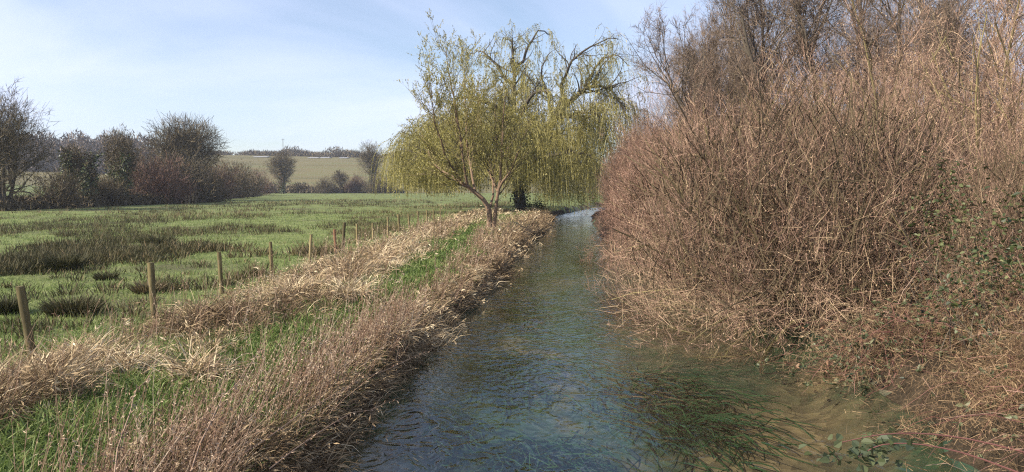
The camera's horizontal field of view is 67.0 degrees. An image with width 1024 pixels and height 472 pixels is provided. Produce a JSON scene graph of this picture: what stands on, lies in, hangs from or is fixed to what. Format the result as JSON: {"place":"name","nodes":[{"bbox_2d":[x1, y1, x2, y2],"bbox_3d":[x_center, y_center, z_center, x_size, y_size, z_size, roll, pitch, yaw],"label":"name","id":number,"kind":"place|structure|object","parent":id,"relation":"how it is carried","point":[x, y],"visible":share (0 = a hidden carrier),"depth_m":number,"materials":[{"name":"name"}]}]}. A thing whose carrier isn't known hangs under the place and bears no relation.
{"place":"outdoors","nodes":[
{"label":"outdoors","id":0,"kind":"place"},
{"bbox_2d":[0,155,1023,471],"bbox_3d":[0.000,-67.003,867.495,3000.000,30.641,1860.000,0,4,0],"label":"ground","id":1,"kind":"structure","parent":0,"point":[814,403],"depth_m":13.54,"materials":[{"name":"green plant"}]},
{"bbox_2d":[0,292,32,314],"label":"rush tussock","id":2,"kind":"object","parent":1,"relation":"on","point":[7,306],"visible":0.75,"depth_m":14.66,"materials":[{"name":"green plant"}]},
{"bbox_2d":[15,286,35,358],"bbox_3d":[-6.636,1.378,10.623,0.274,1.399,0.112,-1,4,-10],"label":"fence post","id":3,"kind":"object","parent":1,"relation":"on","point":[23,307],"visible":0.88,"depth_m":10.56,"materials":[{"name":"brown wood"}]},
{"bbox_2d":[1,251,54,267],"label":"rush tussock","id":4,"kind":"object","parent":1,"relation":"on","point":[24,257],"visible":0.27,"depth_m":22.55,"materials":[{"name":"green plant"}]},
{"bbox_2d":[0,75,62,210],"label":"hedge tree","id":5,"kind":"object","parent":1,"relation":"on","point":[9,137],"visible":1,"depth_m":77.49,"materials":[{"name":"brown plant"}]},
{"bbox_2d":[27,164,91,208],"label":"hedge bush","id":6,"kind":"object","parent":1,"relation":"on","point":[62,191],"visible":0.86,"depth_m":85.17,"materials":[{"name":"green plant"}]},
{"bbox_2d":[0,338,124,408],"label":"grass clump","id":7,"kind":"object","parent":1,"relation":"on","point":[85,376],"visible":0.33,"depth_m":8.79,"materials":[{"name":"beige plant"}]},
{"bbox_2d":[40,250,93,271],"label":"rush tussock","id":8,"kind":"object","parent":1,"relation":"on","point":[62,263],"visible":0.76,"depth_m":21.94,"materials":[{"name":"green plant"}]},
{"bbox_2d":[31,290,110,317],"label":"rush tussock","id":9,"kind":"object","parent":1,"relation":"on","point":[55,305],"visible":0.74,"depth_m":14.54,"materials":[{"name":"green plant"}]},
{"bbox_2d":[11,328,140,366],"bbox_3d":[-5.777,1.561,10.450,1.495,0.722,1.543,0,4,0],"label":"grass clump","id":10,"kind":"object","parent":1,"relation":"on","point":[102,347],"visible":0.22,"depth_m":10.41,"materials":[{"name":"beige plant"}]},
{"bbox_2d":[0,129,159,173],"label":"wood","id":11,"kind":"object","parent":1,"relation":"on","point":[96,144],"visible":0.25,"depth_m":388.53,"materials":[{"name":"plant"}]},
{"bbox_2d":[57,140,104,201],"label":"hedge tree","id":12,"kind":"object","parent":1,"relation":"on","point":[71,158],"visible":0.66,"depth_m":91.61,"materials":[{"name":"green plant"}]},
{"bbox_2d":[91,271,121,280],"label":"rush tussock","id":13,"kind":"object","parent":1,"relation":"on","point":[102,276],"visible":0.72,"depth_m":19.86,"materials":[{"name":"green plant"}]},
{"bbox_2d":[92,175,132,205],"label":"hedge bush","id":14,"kind":"object","parent":1,"relation":"on","point":[104,190],"visible":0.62,"depth_m":96.25,"materials":[{"name":"green plant"}]},
{"bbox_2d":[101,122,141,196],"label":"hedge tree","id":15,"kind":"object","parent":1,"relation":"on","point":[122,157],"visible":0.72,"depth_m":99.77,"materials":[{"name":"green plant"}]},
{"bbox_2d":[75,336,174,377],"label":"grass clump","id":16,"kind":"object","parent":1,"relation":"on","point":[120,361],"visible":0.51,"depth_m":9.87,"materials":[{"name":"beige plant"}]},
{"bbox_2d":[0,191,260,210],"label":"hedge undergrowth","id":17,"kind":"object","parent":1,"relation":"on","point":[41,202],"visible":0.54,"depth_m":90.80,"materials":[{"name":"brown plant"}]},
{"bbox_2d":[94,147,180,194],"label":"hedge bush","id":18,"kind":"object","parent":1,"relation":"on","point":[145,161],"visible":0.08,"depth_m":109.14,"materials":[{"name":"brown plant"}]},
{"bbox_2d":[126,279,169,293],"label":"rush tussock","id":19,"kind":"object","parent":1,"relation":"on","point":[140,287],"visible":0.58,"depth_m":17.17,"materials":[{"name":"green plant"}]},
{"bbox_2d":[147,262,156,318],"bbox_3d":[-6.506,1.161,14.015,0.151,1.382,0.117,-4,5,-45],"label":"fence post","id":20,"kind":"object","parent":1,"relation":"on","point":[151,275],"visible":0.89,"depth_m":13.96,"materials":[{"name":"brown wood"}]},
{"bbox_2d":[136,233,179,245],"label":"rush tussock","id":21,"kind":"object","parent":1,"relation":"on","point":[150,239],"visible":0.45,"depth_m":31.27,"materials":[{"name":"green plant"}]},
{"bbox_2d":[128,148,202,203],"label":"hedge bush","id":22,"kind":"object","parent":1,"relation":"on","point":[153,184],"visible":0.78,"depth_m":106.36,"materials":[{"name":"brown plant"}]},
{"bbox_2d":[140,109,231,180],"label":"oak tree","id":23,"kind":"object","parent":1,"relation":"on","point":[195,143],"visible":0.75,"depth_m":129.11,"materials":[{"name":"plant"}]},
{"bbox_2d":[144,146,237,202],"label":"hedge bush","id":24,"kind":"object","parent":1,"relation":"on","point":[204,187],"visible":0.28,"depth_m":115.96,"materials":[{"name":"brown plant"}]},
{"bbox_2d":[126,336,273,388],"bbox_3d":[-3.865,1.620,9.507,1.591,0.747,1.767,3,5,38],"label":"grass clump","id":25,"kind":"object","parent":1,"relation":"on","point":[201,364],"visible":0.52,"depth_m":9.57,"materials":[{"name":"beige plant"}]},
{"bbox_2d":[185,158,234,202],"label":"hedge bush","id":26,"kind":"object","parent":1,"relation":"on","point":[213,198],"visible":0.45,"depth_m":119.09,"materials":[{"name":"brown plant"}]},
{"bbox_2d":[217,252,223,293],"bbox_3d":[-6.549,1.000,17.413,0.148,1.302,0.109,-1,4,-15],"label":"fence post","id":27,"kind":"object","parent":1,"relation":"on","point":[220,270],"visible":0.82,"depth_m":17.36,"materials":[{"name":"brown wood"}]},
{"bbox_2d":[0,273,446,471],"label":"bank weed stems","id":28,"kind":"object","parent":1,"relation":"on","point":[333,348],"visible":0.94,"depth_m":7.75,"materials":[{"name":"brown plant"}]},
{"bbox_2d":[113,375,149,471],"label":"dead stem","id":29,"kind":"object","parent":28,"relation":"on","point":[122,433],"visible":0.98,"depth_m":5.29,"materials":[{"name":"brown plant"}]},
{"bbox_2d":[200,159,246,199],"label":"hedge bush","id":30,"kind":"object","parent":1,"relation":"on","point":[226,177],"visible":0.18,"depth_m":140.93,"materials":[{"name":"brown plant"}]},
{"bbox_2d":[0,212,452,368],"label":"meadow grass","id":31,"kind":"structure","parent":1,"relation":"on","point":[78,318],"depth_m":20.05,"materials":[{"name":"green plant"}]},
{"bbox_2d":[190,349,265,471],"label":"dead stem","id":32,"kind":"object","parent":1,"relation":"on","point":[212,419],"visible":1,"depth_m":5.92,"materials":[{"name":"brown plant"}]},
{"bbox_2d":[210,160,261,197],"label":"hedge bush","id":33,"kind":"object","parent":1,"relation":"on","point":[242,191],"visible":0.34,"depth_m":159.20,"materials":[{"name":"brown plant"}]},
{"bbox_2d":[0,209,486,423],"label":"fence weed stems","id":34,"kind":"object","parent":1,"relation":"on","point":[234,301],"visible":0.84,"depth_m":13.28,"materials":[{"name":"brown plant"}]},
{"bbox_2d":[227,161,273,196],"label":"hedge bush","id":35,"kind":"object","parent":1,"relation":"on","point":[257,192],"visible":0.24,"depth_m":177.17,"materials":[{"name":"brown plant"}]},
{"bbox_2d":[0,194,512,357],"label":"rushes","id":36,"kind":"object","parent":1,"relation":"on","point":[106,251],"visible":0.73,"depth_m":29.41,"materials":[{"name":"green plant"}]},
{"bbox_2d":[0,202,514,443],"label":"dry grass","id":37,"kind":"structure","parent":1,"relation":"on","point":[223,311],"depth_m":13.59,"materials":[{"name":"beige plant"}]},
{"bbox_2d":[243,165,283,194],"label":"hedge bush","id":38,"kind":"object","parent":1,"relation":"on","point":[268,189],"visible":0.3,"depth_m":214.87,"materials":[{"name":"brown plant"}]},
{"bbox_2d":[0,210,534,471],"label":"path grass","id":39,"kind":"structure","parent":1,"relation":"on","point":[419,266],"depth_m":9.02,"materials":[{"name":"green plant"}]},
{"bbox_2d":[269,242,272,275],"bbox_3d":[-6.468,0.785,20.807,0.130,1.270,0.100,-4,5,-45],"label":"fence post","id":40,"kind":"object","parent":1,"relation":"on","point":[270,256],"visible":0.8,"depth_m":20.75,"materials":[{"name":"brown wood"}]},
{"bbox_2d":[263,150,297,193],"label":"ivy tree","id":41,"kind":"object","parent":1,"relation":"on","point":[281,166],"visible":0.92,"depth_m":265.78,"materials":[{"name":"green plant"}]},
{"bbox_2d":[254,273,334,300],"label":"grass clump","id":42,"kind":"object","parent":1,"relation":"on","point":[295,287],"visible":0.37,"depth_m":16.27,"materials":[{"name":"beige plant"}]},
{"bbox_2d":[208,145,400,157],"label":"ridge treeline","id":43,"kind":"object","parent":1,"relation":"on","point":[338,152],"visible":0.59,"depth_m":550.47,"materials":[{"name":"plant"}]},
{"bbox_2d":[308,234,312,261],"bbox_3d":[-6.313,0.574,24.198,0.180,1.263,0.094,1,4,15],"label":"fence post","id":44,"kind":"object","parent":1,"relation":"on","point":[310,246],"visible":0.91,"depth_m":24.15,"materials":[{"name":"brown wood"}]},
{"bbox_2d":[62,205,559,471],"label":"dry grass","id":45,"kind":"structure","parent":1,"relation":"on","point":[437,342],"depth_m":12.55,"materials":[{"name":"brown plant"}]},
{"bbox_2d":[227,350,431,463],"bbox_3d":[-1.736,1.695,8.175,0.072,0.431,3.254,2,4,27],"label":"dead stem","id":46,"kind":"object","parent":45,"relation":"on","point":[322,401],"visible":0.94,"depth_m":7.76,"materials":[{"name":"brown plant"}]},
{"bbox_2d":[311,174,337,192],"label":"hedge bush","id":47,"kind":"object","parent":1,"relation":"on","point":[328,189],"visible":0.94,"depth_m":283.32,"materials":[{"name":"brown plant"}]},
{"bbox_2d":[263,181,404,192],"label":"hill foot hedge","id":48,"kind":"object","parent":1,"relation":"on","point":[298,188],"visible":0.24,"depth_m":287.98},
{"bbox_2d":[269,399,398,469],"bbox_3d":[-1.632,1.820,7.423,0.083,0.191,1.990,2,4,25],"label":"dead stem","id":49,"kind":"object","parent":1,"relation":"on","point":[310,438],"visible":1,"depth_m":7.10,"materials":[{"name":"brown plant"}]},
{"bbox_2d":[333,229,336,253],"bbox_3d":[-6.256,0.368,27.393,0.147,1.222,0.107,-4,5,-45],"label":"fence post","id":50,"kind":"object","parent":1,"relation":"on","point":[334,233],"visible":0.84,"depth_m":27.33,"materials":[{"name":"brown wood"}]},
{"bbox_2d":[330,169,349,192],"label":"hedge tree","id":51,"kind":"object","parent":1,"relation":"on","point":[339,178],"visible":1,"depth_m":282.12,"materials":[{"name":"brown plant"}]},
{"bbox_2d":[341,222,345,249],"bbox_3d":[-6.342,0.220,29.073,0.230,1.473,0.128,0,4,0],"label":"fence post","id":52,"kind":"object","parent":1,"relation":"on","point":[343,231],"visible":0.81,"depth_m":29.01,"materials":[{"name":"brown wood"}]},
{"bbox_2d":[313,272,380,302],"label":"grass clump","id":53,"kind":"object","parent":1,"relation":"on","point":[357,289],"visible":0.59,"depth_m":16.27,"materials":[{"name":"beige plant"}]},
{"bbox_2d":[343,172,368,192],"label":"hedge bush","id":54,"kind":"object","parent":1,"relation":"on","point":[357,180],"visible":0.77,"depth_m":287.51,"materials":[{"name":"brown plant"}]},
{"bbox_2d":[356,224,358,246],"bbox_3d":[-6.192,0.137,30.986,0.107,1.273,0.131,1,4,15],"label":"fence post","id":55,"kind":"object","parent":1,"relation":"on","point":[357,233],"visible":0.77,"depth_m":30.92,"materials":[{"name":"brown wood"}]},
{"bbox_2d":[353,140,387,192],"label":"ivy tree","id":56,"kind":"object","parent":1,"relation":"on","point":[367,155],"visible":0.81,"depth_m":280.08,"materials":[{"name":"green plant"}]},
{"bbox_2d":[359,170,393,193],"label":"hedge bush","id":57,"kind":"object","parent":1,"relation":"on","point":[370,186],"visible":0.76,"depth_m":273.85,"materials":[{"name":"brown plant"}]},
{"bbox_2d":[205,211,554,471],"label":"bank fringe","id":58,"kind":"object","parent":1,"relation":"on","point":[380,376],"visible":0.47,"depth_m":10.37,"materials":[{"name":"brown plant"}]},
{"bbox_2d":[387,217,388,234],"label":"fence post","id":59,"kind":"object","parent":1,"relation":"on","point":[388,225],"visible":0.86,"depth_m":37.72,"materials":[{"name":"brown wood"}]},
{"bbox_2d":[357,310,431,351],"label":"grass clump","id":60,"kind":"object","parent":1,"relation":"on","point":[404,335],"visible":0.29,"depth_m":13.40,"materials":[{"name":"brown plant"}]},
{"bbox_2d":[397,214,399,230],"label":"fence post","id":61,"kind":"object","parent":1,"relation":"on","point":[398,216],"visible":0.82,"depth_m":41.10,"materials":[{"name":"brown wood"}]},
{"bbox_2d":[343,210,549,373],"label":"weed stems","id":62,"kind":"object","parent":1,"relation":"on","point":[462,269],"visible":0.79,"depth_m":20.56,"materials":[{"name":"brown plant"}]},
{"bbox_2d":[396,8,538,227],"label":"willow tree","id":63,"kind":"object","parent":1,"relation":"on","point":[466,138],"visible":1,"depth_m":43.41,"materials":[{"name":"green plant"}]},
{"bbox_2d":[368,18,658,213],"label":"weeping willow","id":64,"kind":"object","parent":1,"relation":"on","point":[555,165],"visible":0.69,"depth_m":74.39,"materials":[{"name":"green plant"}]},
{"bbox_2d":[372,248,846,471],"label":"water weed","id":65,"kind":"object","parent":1,"relation":"on","point":[522,460],"visible":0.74,"depth_m":11.49,"materials":[{"name":"green plant"}]},
{"bbox_2d":[583,109,675,222],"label":"sallow shrub","id":66,"kind":"object","parent":1,"relation":"on","point":[627,132],"visible":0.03,"depth_m":59.06,"materials":[{"name":"brown plant"}]},
{"bbox_2d":[586,116,733,244],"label":"sallow shrub","id":67,"kind":"object","parent":1,"relation":"on","point":[617,169],"visible":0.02,"depth_m":44.51,"materials":[{"name":"brown plant"}]},
{"bbox_2d":[577,116,747,274],"bbox_3d":[7.590,-1.072,32.587,9.163,8.358,10.000,1,4,21],"label":"sallow shrub","id":68,"kind":"object","parent":1,"relation":"on","point":[622,188],"visible":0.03,"depth_m":33.17,"materials":[{"name":"brown plant"}]},
{"bbox_2d":[613,19,738,143],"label":"alder tree","id":69,"kind":"object","parent":1,"relation":"on","point":[672,110],"visible":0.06,"depth_m":60.15,"materials":[{"name":"brown plant"}]},
{"bbox_2d":[586,105,791,299],"bbox_3d":[6.322,-0.432,25.970,9.048,7.960,8.291,2,4,34],"label":"sallow shrub","id":70,"kind":"object","parent":1,"relation":"on","point":[629,177],"visible":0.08,"depth_m":25.30,"materials":[{"name":"brown plant"}]},
{"bbox_2d":[622,5,776,145],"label":"alder tree","id":71,"kind":"object","parent":1,"relation":"on","point":[721,92],"visible":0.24,"depth_m":48.25,"materials":[{"name":"brown plant"}]},
{"bbox_2d":[660,0,798,132],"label":"alder tree","id":72,"kind":"object","parent":1,"relation":"on","point":[712,14],"visible":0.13,"depth_m":51.07,"materials":[{"name":"brown plant"}]},
{"bbox_2d":[605,0,858,136],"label":"alder tree","id":73,"kind":"object","parent":1,"relation":"on","point":[670,81],"visible":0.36,"depth_m":43.11,"materials":[{"name":"brown plant"}]},
{"bbox_2d":[574,30,1023,387],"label":"sallow shrub","id":74,"kind":"object","parent":1,"relation":"on","point":[818,232],"visible":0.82,"depth_m":16.08,"materials":[{"name":"brown plant"}]},
{"bbox_2d":[677,0,927,149],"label":"alder tree","id":75,"kind":"object","parent":1,"relation":"on","point":[804,34],"visible":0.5,"depth_m":41.25,"materials":[{"name":"brown plant"}]},
{"bbox_2d":[627,0,1007,231],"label":"sallow shrub","id":76,"kind":"object","parent":1,"relation":"on","point":[879,77],"visible":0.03,"depth_m":24.88,"materials":[{"name":"brown plant"}]},
{"bbox_2d":[642,17,1020,260],"bbox_3d":[9.309,-2.430,23.520,10.558,7.358,9.648,-2,4,-34],"label":"sallow shrub","id":77,"kind":"object","parent":1,"relation":"on","point":[874,104],"visible":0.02,"depth_m":22.66,"materials":[{"name":"brown plant"}]},
{"bbox_2d":[702,0,973,132],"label":"alder tree","id":78,"kind":"object","parent":1,"relation":"on","point":[838,36],"visible":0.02,"depth_m":53.15,"materials":[{"name":"brown plant"}]},
{"bbox_2d":[749,230,1012,400],"bbox_3d":[6.020,1.145,12.672,4.324,2.458,4.374,2,4,31],"label":"bramble thicket","id":79,"kind":"object","parent":1,"relation":"on","point":[857,343],"visible":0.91,"depth_m":12.55,"materials":[{"name":"plant"}]},
{"bbox_2d":[756,0,1023,280],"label":"sallow shrub","id":80,"kind":"object","parent":1,"relation":"on","point":[1009,97],"visible":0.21,"depth_m":17.87,"materials":[{"name":"brown plant"}]},
{"bbox_2d":[770,0,1023,237],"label":"sallow shrub","id":81,"kind":"object","parent":1,"relation":"on","point":[1008,43],"visible":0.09,"depth_m":21.57,"materials":[{"name":"brown plant"}]},
{"bbox_2d":[786,0,1019,150],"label":"alder tree","id":82,"kind":"object","parent":1,"relation":"on","point":[896,25],"visible":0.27,"depth_m":39.36,"materials":[{"name":"brown plant"}]},
{"bbox_2d":[798,430,1023,471],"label":"bramble cane","id":83,"kind":"object","parent":1,"relation":"on","point":[826,459],"visible":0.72,"depth_m":7.25,"materials":[{"name":"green plant"}]},
{"bbox_2d":[820,0,1023,221],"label":"alder tree","id":84,"kind":"object","parent":1,"relation":"on","point":[1005,2],"visible":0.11,"depth_m":49.40,"materials":[{"name":"brown plant"}]},
{"bbox_2d":[834,435,1017,471],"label":"bramble cane","id":85,"kind":"object","parent":1,"relation":"on","point":[870,459],"visible":1,"depth_m":6.89,"materials":[{"name":"green plant"}]},
{"bbox_2d":[834,260,1023,469],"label":"bramble thicket","id":86,"kind":"object","parent":1,"relation":"on","point":[997,366],"visible":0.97,"depth_m":9.51,"materials":[{"name":"plant"}]},
{"bbox_2d":[855,214,1023,392],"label":"bramble thicket","id":87,"kind":"object","parent":1,"relation":"on","point":[976,321],"visible":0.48,"depth_m":11.54,"materials":[{"name":"plant"}]},
{"bbox_2d":[862,92,1023,341],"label":"sallow shrub","id":88,"kind":"object","parent":1,"relation":"on","point":[1018,179],"visible":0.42,"depth_m":13.17,"materials":[{"name":"brown plant"}]},
{"bbox_2d":[884,151,1022,328],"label":"ivy growth","id":89,"kind":"object","parent":1,"relation":"on","point":[953,210],"visible":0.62,"depth_m":13.28,"materials":[{"name":"green plant"}]},
{"bbox_2d":[894,0,1023,149],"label":"alder tree","id":90,"kind":"object","parent":1,"relation":"on","point":[949,11],"visible":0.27,"depth_m":36.33,"materials":[{"name":"brown plant"}]},
{"bbox_2d":[900,161,1023,357],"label":"ivy growth","id":91,"kind":"object","parent":1,"relation":"on","point":[1010,262],"visible":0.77,"depth_m":11.36,"materials":[{"name":"green plant"}]},
{"bbox_2d":[905,302,1023,471],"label":"bramble thicket","id":92,"kind":"object","parent":1,"relation":"on","point":[1008,417],"visible":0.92,"depth_m":7.84,"materials":[{"name":"plant"}]},
{"bbox_2d":[0,0,1023,165],"label":"sky","id":93,"kind":"structure","parent":0,"point":[312,75],"materials":[{"name":"blue"}]},
{"bbox_2d":[358,206,927,470],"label":"river","id":94,"kind":"structure","parent":0,"point":[584,220],"depth_m":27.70,"materials":[{"name":"liquid"}]}
]}

